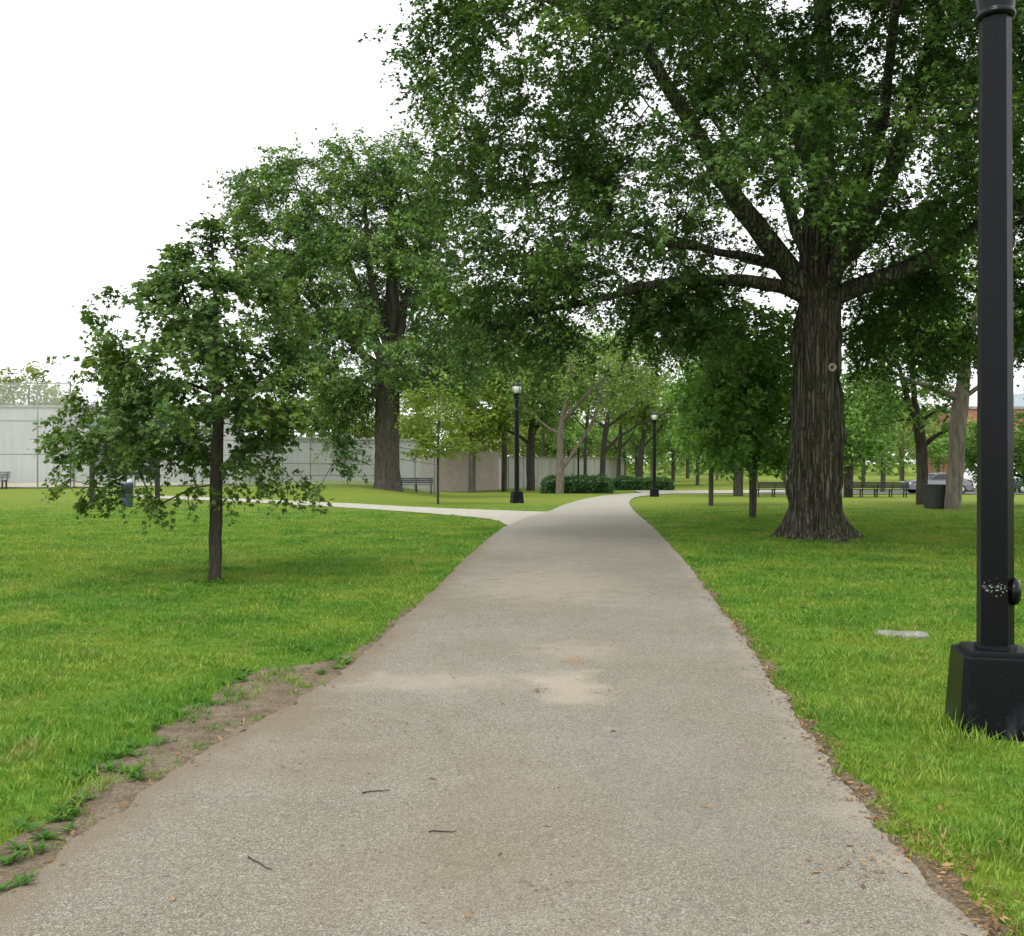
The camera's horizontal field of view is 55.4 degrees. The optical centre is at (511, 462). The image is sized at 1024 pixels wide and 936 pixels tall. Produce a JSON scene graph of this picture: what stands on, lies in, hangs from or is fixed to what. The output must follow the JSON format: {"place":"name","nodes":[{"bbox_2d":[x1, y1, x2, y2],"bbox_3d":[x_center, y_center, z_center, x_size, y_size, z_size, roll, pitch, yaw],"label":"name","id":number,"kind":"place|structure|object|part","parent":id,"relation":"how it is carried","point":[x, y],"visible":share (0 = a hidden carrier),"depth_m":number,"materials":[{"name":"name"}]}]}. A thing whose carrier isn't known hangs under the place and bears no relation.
{"place":"outdoors","nodes":[
{"label":"outdoors","id":0,"kind":"place"},
{"bbox_2d":[0,483,207,487],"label":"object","id":1,"kind":"object","parent":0,"point":[21,484],"visible":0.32,"depth_m":53.23,"materials":[{"name":"grey concrete"}]},
{"bbox_2d":[96,492,547,524],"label":"side path","id":2,"kind":"structure","parent":0,"point":[508,517],"depth_m":30.28,"materials":[{"name":"grey concrete"}]},
{"bbox_2d":[0,493,988,935],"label":"asphalt path","id":3,"kind":"structure","parent":0,"point":[598,833],"depth_m":4.30,"materials":[{"name":"grey asphalt"}]},
{"bbox_2d":[248,856,272,869],"bbox_3d":[-0.934,1.484,3.607,0.166,0.006,0.010,0,0,45],"label":"twig","id":4,"kind":"object","parent":3,"relation":"on","point":[249,857],"visible":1,"depth_m":3.61,"materials":[{"name":"brown wood"}]},
{"bbox_2d":[429,830,454,832],"bbox_3d":[-0.279,1.483,3.918,0.112,0.007,0.018,0,0,0],"label":"twig","id":5,"kind":"object","parent":3,"relation":"on","point":[440,831],"visible":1,"depth_m":3.92,"materials":[{"name":"brown wood"}]},
{"bbox_2d":[9,541,1023,935],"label":"leaf litter","id":6,"kind":"object","parent":3,"relation":"on","point":[979,903],"visible":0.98,"depth_m":3.90,"materials":[{"name":"brown plant"}]},
{"bbox_2d":[0,464,1023,935],"bbox_3d":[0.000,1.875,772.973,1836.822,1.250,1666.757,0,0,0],"label":"lawn ground","id":7,"kind":"structure","parent":0,"point":[352,492],"depth_m":9.93,"materials":[{"name":"green plant"}]},
{"bbox_2d":[0,471,10,488],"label":"park bench","id":8,"kind":"object","parent":7,"relation":"on","point":[4,475],"visible":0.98,"depth_m":45.58,"materials":[{"name":"metal"}]},
{"bbox_2d":[0,382,70,488],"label":"chain link fence","id":9,"kind":"object","parent":7,"relation":"on","point":[37,420],"visible":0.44,"depth_m":46.00,"materials":[{"name":"grey metal"}]},
{"bbox_2d":[0,361,81,404],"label":"park tree","id":10,"kind":"object","parent":7,"relation":"on","point":[33,372],"visible":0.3,"depth_m":82.00,"materials":[{"name":"green plant"}]},
{"bbox_2d":[0,405,244,482],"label":"wall","id":11,"kind":"structure","parent":7,"relation":"on","point":[34,446],"depth_m":58.89,"materials":[{"name":"concrete"}]},
{"bbox_2d":[85,418,167,505],"bbox_3d":[-13.101,0.152,33.000,2.600,3.250,0.900,0,0,-4],"label":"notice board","id":12,"kind":"object","parent":7,"relation":"on","point":[157,487],"visible":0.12,"depth_m":32.94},
{"bbox_2d":[121,478,133,506],"bbox_3d":[-12.742,1.031,32.291,0.400,1.010,0.412,0,0,0],"label":"litter bin","id":13,"kind":"object","parent":7,"relation":"on","point":[129,483],"visible":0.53,"depth_m":32.15,"materials":[{"name":"grey metal"}]},
{"bbox_2d":[72,425,201,487],"bbox_3d":[-18.059,-0.070,48.651,7.240,3.440,0.130,0,0,-35],"label":"chain link fence","id":14,"kind":"object","parent":7,"relation":"on","point":[80,486],"visible":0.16,"depth_m":48.57,"materials":[{"name":"grey metal"}]},
{"bbox_2d":[27,210,367,580],"bbox_3d":[-4.096,-0.781,12.328,3.808,4.667,3.484,0,0,43],"label":"young oak tree","id":15,"kind":"object","parent":7,"relation":"on","point":[142,398],"visible":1,"depth_m":11.84,"materials":[{"name":"green plant"}]},
{"bbox_2d":[0,607,414,894],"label":"bare soil strip","id":16,"kind":"object","parent":7,"relation":"on","point":[260,706],"visible":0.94,"depth_m":5.18,"materials":[{"name":"brown soil"}]},
{"bbox_2d":[250,366,323,436],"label":"park tree","id":17,"kind":"object","parent":7,"relation":"on","point":[312,427],"visible":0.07,"depth_m":90.25,"materials":[{"name":"green plant"}]},
{"bbox_2d":[201,439,374,485],"bbox_3d":[-11.688,0.275,53.459,10.640,3.028,0.130,0,0,-33],"label":"chain link fence","id":18,"kind":"object","parent":7,"relation":"on","point":[249,478],"visible":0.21,"depth_m":53.82,"materials":[{"name":"grey metal"}]},
{"bbox_2d":[245,437,419,488],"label":"wall","id":19,"kind":"structure","parent":7,"relation":"on","point":[298,456],"depth_m":64.78,"materials":[{"name":"concrete"}]},
{"bbox_2d":[202,119,505,491],"bbox_3d":[-7.690,-7.938,49.910,15.686,19.303,13.968,0,0,0],"label":"oak tree","id":20,"kind":"object","parent":7,"relation":"on","point":[396,369],"visible":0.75,"depth_m":47.43,"materials":[{"name":"green plant"}]},
{"bbox_2d":[304,386,409,437],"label":"park tree","id":21,"kind":"object","parent":7,"relation":"on","point":[372,434],"visible":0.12,"depth_m":87.60,"materials":[{"name":"green plant"}]},
{"bbox_2d":[401,478,432,493],"bbox_3d":[-5.443,1.341,55.588,1.900,0.926,0.616,0,0,-3],"label":"park bench","id":22,"kind":"object","parent":7,"relation":"on","point":[416,482],"visible":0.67,"depth_m":55.77,"materials":[{"name":"metal"}]},
{"bbox_2d":[399,447,436,493],"bbox_3d":[-5.677,0.665,57.560,2.690,3.246,0.130,0,0,-22],"label":"chain link fence","id":23,"kind":"object","parent":7,"relation":"on","point":[415,475],"visible":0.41,"depth_m":57.55,"materials":[{"name":"grey metal"}]},
{"bbox_2d":[374,391,462,449],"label":"park tree","id":24,"kind":"object","parent":7,"relation":"on","point":[413,426],"visible":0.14,"depth_m":103.98,"materials":[{"name":"green plant"}]},
{"bbox_2d":[393,380,481,503],"bbox_3d":[-2.678,-0.657,35.989,3.509,4.812,2.925,0,0,0],"label":"young tree","id":25,"kind":"object","parent":7,"relation":"on","point":[426,404],"visible":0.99,"depth_m":35.66,"materials":[{"name":"green plant"}]},
{"bbox_2d":[419,449,498,491],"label":"wall","id":26,"kind":"structure","parent":7,"relation":"on","point":[453,477],"depth_m":78.10,"materials":[{"name":"beige concrete"}]},
{"bbox_2d":[440,380,521,492],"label":"tree","id":27,"kind":"object","parent":7,"relation":"on","point":[487,420],"visible":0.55,"depth_m":73.62,"materials":[{"name":"green plant"}]},
{"bbox_2d":[445,408,528,455],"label":"park tree","id":28,"kind":"object","parent":7,"relation":"on","point":[510,438],"visible":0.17,"depth_m":110.71,"materials":[{"name":"green plant"}]},
{"bbox_2d":[432,298,575,491],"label":"tree","id":29,"kind":"object","parent":7,"relation":"on","point":[504,469],"visible":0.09,"depth_m":77.78,"materials":[{"name":"green plant"}]},
{"bbox_2d":[0,578,1023,889],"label":"weeds","id":30,"kind":"object","parent":7,"relation":"on","point":[46,834],"visible":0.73,"depth_m":4.59,"materials":[{"name":"green plant"}]},
{"bbox_2d":[510,380,523,502],"bbox_3d":[0.189,-0.769,37.890,0.464,4.880,0.464,0,0,-17],"label":"street lamp","id":31,"kind":"object","parent":7,"relation":"on","point":[516,495],"visible":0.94,"depth_m":37.81,"materials":[{"name":"black metal"}]},
{"bbox_2d":[493,417,566,456],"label":"park tree","id":32,"kind":"object","parent":7,"relation":"on","point":[522,449],"visible":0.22,"depth_m":118.22,"materials":[{"name":"green plant"}]},
{"bbox_2d":[469,313,610,490],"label":"tree","id":33,"kind":"object","parent":7,"relation":"on","point":[544,417],"visible":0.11,"depth_m":81.66,"materials":[{"name":"green plant"}]},
{"bbox_2d":[506,375,588,456],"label":"tree","id":34,"kind":"object","parent":7,"relation":"on","point":[542,442],"visible":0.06,"depth_m":99.96,"materials":[{"name":"green plant"}]},
{"bbox_2d":[521,401,591,456],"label":"park tree","id":35,"kind":"object","parent":7,"relation":"on","point":[577,423],"visible":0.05,"depth_m":128.49,"materials":[{"name":"green plant"}]},
{"bbox_2d":[499,456,624,488],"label":"wall","id":36,"kind":"structure","parent":7,"relation":"on","point":[545,466],"depth_m":99.69,"materials":[{"name":"concrete"}]},
{"bbox_2d":[524,417,612,457],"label":"park tree","id":37,"kind":"object","parent":7,"relation":"on","point":[570,444],"visible":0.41,"depth_m":117.13,"materials":[{"name":"green plant"}]},
{"bbox_2d":[540,473,614,493],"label":"hedge","id":38,"kind":"object","parent":7,"relation":"on","point":[573,486],"visible":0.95,"depth_m":70.36,"materials":[{"name":"green plant"}]},
{"bbox_2d":[576,438,578,474],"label":"street lamp","id":39,"kind":"object","parent":7,"relation":"on","point":[577,440],"visible":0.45,"depth_m":95.92,"materials":[{"name":"black metal"}]},
{"bbox_2d":[495,316,682,493],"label":"tree","id":40,"kind":"object","parent":7,"relation":"on","point":[561,465],"visible":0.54,"depth_m":69.72,"materials":[{"name":"green plant"}]},
{"bbox_2d":[563,414,617,457],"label":"park tree","id":41,"kind":"object","parent":7,"relation":"on","point":[594,452],"visible":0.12,"depth_m":134.22,"materials":[{"name":"green plant"}]},
{"bbox_2d":[554,328,654,479],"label":"tree","id":42,"kind":"object","parent":7,"relation":"on","point":[633,385],"visible":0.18,"depth_m":87.86,"materials":[{"name":"green plant"}]},
{"bbox_2d":[592,409,651,474],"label":"park tree","id":43,"kind":"object","parent":7,"relation":"on","point":[601,416],"visible":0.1,"depth_m":139.71,"materials":[{"name":"green plant"}]},
{"bbox_2d":[568,323,688,481],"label":"tree","id":44,"kind":"object","parent":7,"relation":"on","point":[606,425],"visible":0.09,"depth_m":91.81,"materials":[{"name":"green plant"}]},
{"bbox_2d":[584,372,674,477],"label":"tree","id":45,"kind":"object","parent":7,"relation":"on","point":[619,448],"visible":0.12,"depth_m":103.90,"materials":[{"name":"green plant"}]},
{"bbox_2d":[594,416,672,476],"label":"park tree","id":46,"kind":"object","parent":7,"relation":"on","point":[634,439],"visible":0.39,"depth_m":121.28,"materials":[{"name":"green plant"}]},
{"bbox_2d":[609,474,675,489],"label":"hedge","id":47,"kind":"object","parent":7,"relation":"on","point":[636,483],"visible":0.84,"depth_m":83.25,"materials":[{"name":"green plant"}]},
{"bbox_2d":[609,380,687,476],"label":"tree","id":48,"kind":"object","parent":7,"relation":"on","point":[644,427],"visible":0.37,"depth_m":99.75,"materials":[{"name":"green plant"}]},
{"bbox_2d":[372,413,925,475],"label":"wood","id":49,"kind":"object","parent":7,"relation":"on","point":[679,466],"visible":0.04,"depth_m":188.19,"materials":[{"name":"green plant"}]},
{"bbox_2d":[622,424,680,476],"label":"park tree","id":50,"kind":"object","parent":7,"relation":"on","point":[651,470],"visible":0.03,"depth_m":149.76,"materials":[{"name":"green plant"}]},
{"bbox_2d":[650,410,658,496],"bbox_3d":[7.895,-0.440,54.074,0.464,4.880,0.464,0,0,-6],"label":"street lamp","id":51,"kind":"object","parent":7,"relation":"on","point":[654,491],"visible":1,"depth_m":53.99,"materials":[{"name":"black metal"}]},
{"bbox_2d":[632,404,689,481],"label":"park tree","id":52,"kind":"object","parent":7,"relation":"on","point":[672,461],"visible":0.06,"depth_m":124.80,"materials":[{"name":"green plant"}]},
{"bbox_2d":[649,414,706,484],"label":"park tree","id":53,"kind":"object","parent":7,"relation":"on","point":[690,462],"visible":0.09,"depth_m":104.83,"materials":[{"name":"green plant"}]},
{"bbox_2d":[658,441,705,477],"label":"park tree","id":54,"kind":"object","parent":7,"relation":"on","point":[687,469],"visible":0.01,"depth_m":149.78,"materials":[{"name":"green plant"}]},
{"bbox_2d":[358,0,1023,542],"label":"oak tree","id":55,"kind":"object","parent":7,"relation":"on","point":[808,102],"visible":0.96,"depth_m":17.75,"materials":[{"name":"green plant"}]},
{"bbox_2d":[659,332,774,505],"bbox_3d":[7.443,-1.578,34.542,4.375,6.656,3.755,0,0,0],"label":"young tree","id":56,"kind":"object","parent":7,"relation":"on","point":[681,430],"visible":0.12,"depth_m":34.43,"materials":[{"name":"green plant"}]},
{"bbox_2d":[651,352,790,495],"bbox_3d":[13.355,-2.522,57.156,9.324,9.431,8.914,0,0,39],"label":"tree","id":57,"kind":"object","parent":7,"relation":"on","point":[738,487],"visible":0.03,"depth_m":56.81,"materials":[{"name":"green plant"}]},
{"bbox_2d":[675,298,794,517],"bbox_3d":[6.442,-1.407,26.244,4.006,6.221,3.922,0,0,0],"label":"young tree","id":58,"kind":"object","parent":7,"relation":"on","point":[753,390],"visible":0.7,"depth_m":25.60,"materials":[{"name":"green plant"}]},
{"bbox_2d":[757,482,785,496],"bbox_3d":[14.209,1.533,52.912,2.000,0.926,0.616,0,0,-3],"label":"park bench","id":59,"kind":"object","parent":7,"relation":"on","point":[771,484],"visible":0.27,"depth_m":52.67,"materials":[{"name":"black metal"}]},
{"bbox_2d":[775,412,787,481],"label":"park tree","id":60,"kind":"object","parent":7,"relation":"on","point":[785,475],"depth_m":109.81,"materials":[{"name":"green plant"}]},
{"bbox_2d":[691,567,1013,935],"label":"soil margin","id":61,"kind":"object","parent":7,"relation":"on","point":[934,885],"visible":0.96,"depth_m":3.66,"materials":[{"name":"brown soil"}]},
{"bbox_2d":[843,482,879,496],"bbox_3d":[18.434,1.500,51.412,1.720,0.926,0.616,0,0,2],"label":"park bench","id":62,"kind":"object","parent":7,"relation":"on","point":[862,485],"visible":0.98,"depth_m":51.19,"materials":[{"name":"black metal"}]},
{"bbox_2d":[840,372,907,496],"bbox_3d":[17.951,-1.551,51.867,5.782,7.261,5.620,0,0,31],"label":"tree","id":63,"kind":"object","parent":7,"relation":"on","point":[852,452],"visible":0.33,"depth_m":50.89,"materials":[{"name":"green plant"}]},
{"bbox_2d":[846,406,912,481],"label":"park tree","id":64,"kind":"object","parent":7,"relation":"on","point":[862,474],"visible":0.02,"depth_m":97.75,"materials":[{"name":"green plant"}]},
{"bbox_2d":[845,395,941,491],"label":"park tree","id":65,"kind":"object","parent":7,"relation":"on","point":[907,434],"visible":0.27,"depth_m":73.77,"materials":[{"name":"green plant"}]},
{"bbox_2d":[879,482,908,496],"bbox_3d":[19.979,1.500,51.412,1.720,0.926,0.616,0,0,2],"label":"park bench","id":66,"kind":"object","parent":7,"relation":"on","point":[892,485],"visible":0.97,"depth_m":51.18,"materials":[{"name":"black metal"}]},
{"bbox_2d":[874,630,928,638],"bbox_3d":[3.363,1.510,8.426,0.453,0.092,0.298,0,0,11],"label":"concrete cover","id":67,"kind":"object","parent":7,"relation":"on","point":[917,634],"visible":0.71,"depth_m":8.38,"materials":[{"name":"grey concrete"}]},
{"bbox_2d":[840,319,976,504],"bbox_3d":[14.647,-2.124,36.081,5.990,7.799,5.288,0,0,0],"label":"tree","id":68,"kind":"object","parent":7,"relation":"on","point":[915,418],"visible":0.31,"depth_m":35.88,"materials":[{"name":"green plant"}]},
{"bbox_2d":[867,375,950,480],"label":"park tree","id":69,"kind":"object","parent":7,"relation":"on","point":[901,473],"visible":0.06,"depth_m":129.75,"materials":[{"name":"green plant"}]},
{"bbox_2d":[922,484,945,508],"bbox_3d":[13.952,1.127,32.000,0.660,0.800,0.660,0,0,-7],"label":"litter bin","id":70,"kind":"object","parent":7,"relation":"on","point":[934,496],"visible":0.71,"depth_m":31.71,"materials":[{"name":"black metal"}]},
{"bbox_2d":[894,408,976,472],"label":"park tree","id":71,"kind":"object","parent":7,"relation":"on","point":[931,453],"visible":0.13,"depth_m":94.90,"materials":[{"name":"green plant"}]},
{"bbox_2d":[860,244,1023,509],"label":"tree","id":72,"kind":"object","parent":7,"relation":"on","point":[959,396],"visible":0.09,"depth_m":31.31,"materials":[{"name":"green plant"}]},
{"bbox_2d":[927,423,976,472],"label":"park tree","id":73,"kind":"object","parent":7,"relation":"on","point":[934,445],"visible":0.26,"depth_m":86.36,"materials":[{"name":"green plant"}]},
{"bbox_2d":[926,394,1023,475],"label":"brick building","id":74,"kind":"structure","parent":7,"relation":"on","point":[1018,403],"depth_m":119.50,"materials":[{"name":"brick"}]},
{"bbox_2d":[937,419,1018,449],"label":"park tree","id":75,"kind":"object","parent":7,"relation":"on","point":[966,434],"visible":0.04,"depth_m":90.82,"materials":[{"name":"green plant"}]},
{"bbox_2d":[944,0,1023,741],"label":"street lamp","id":76,"kind":"object","parent":7,"relation":"on","point":[985,683],"visible":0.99,"depth_m":5.40,"materials":[{"name":"black metal"}]},
{"bbox_2d":[947,408,1023,496],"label":"young tree","id":77,"kind":"object","parent":7,"relation":"on","point":[970,458],"visible":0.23,"depth_m":34.17,"materials":[{"name":"green plant"}]},
{"bbox_2d":[1014,424,1023,474],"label":"park tree","id":78,"kind":"object","parent":7,"relation":"on","point":[1017,430],"visible":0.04,"depth_m":78.64,"materials":[{"name":"green plant"}]},
{"bbox_2d":[0,0,1023,463],"label":"sky","id":79,"kind":"structure","parent":0,"point":[115,115],"materials":[{"name":"white"}]},
{"bbox_2d":[634,490,784,492],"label":"path","id":80,"kind":"structure","parent":0,"point":[692,491],"depth_m":75.98,"materials":[{"name":"concrete"}]},
{"bbox_2d":[761,490,1023,493],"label":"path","id":81,"kind":"structure","parent":0,"point":[899,492],"depth_m":71.66,"materials":[{"name":"concrete"}]},
{"bbox_2d":[900,473,972,492],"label":"parked car","id":82,"kind":"object","parent":81,"relation":"on","point":[936,478],"visible":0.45,"depth_m":67.22,"materials":[{"name":"silver metal"}]},
{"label":"side window","id":83,"kind":"part","parent":82,"relation":"part of","materials":[{"name":"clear glass"}]},
{"bbox_2d":[963,463,1018,491],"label":"van","id":84,"kind":"object","parent":81,"relation":"on","point":[965,476],"visible":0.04,"depth_m":75.08,"materials":[{"name":"white paint"}]},
{"bbox_2d":[1014,478,1023,492],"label":"parked car","id":85,"kind":"object","parent":81,"relation":"on","point":[1020,488],"visible":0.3,"depth_m":69.14,"materials":[{"name":"paint"}]}
]}

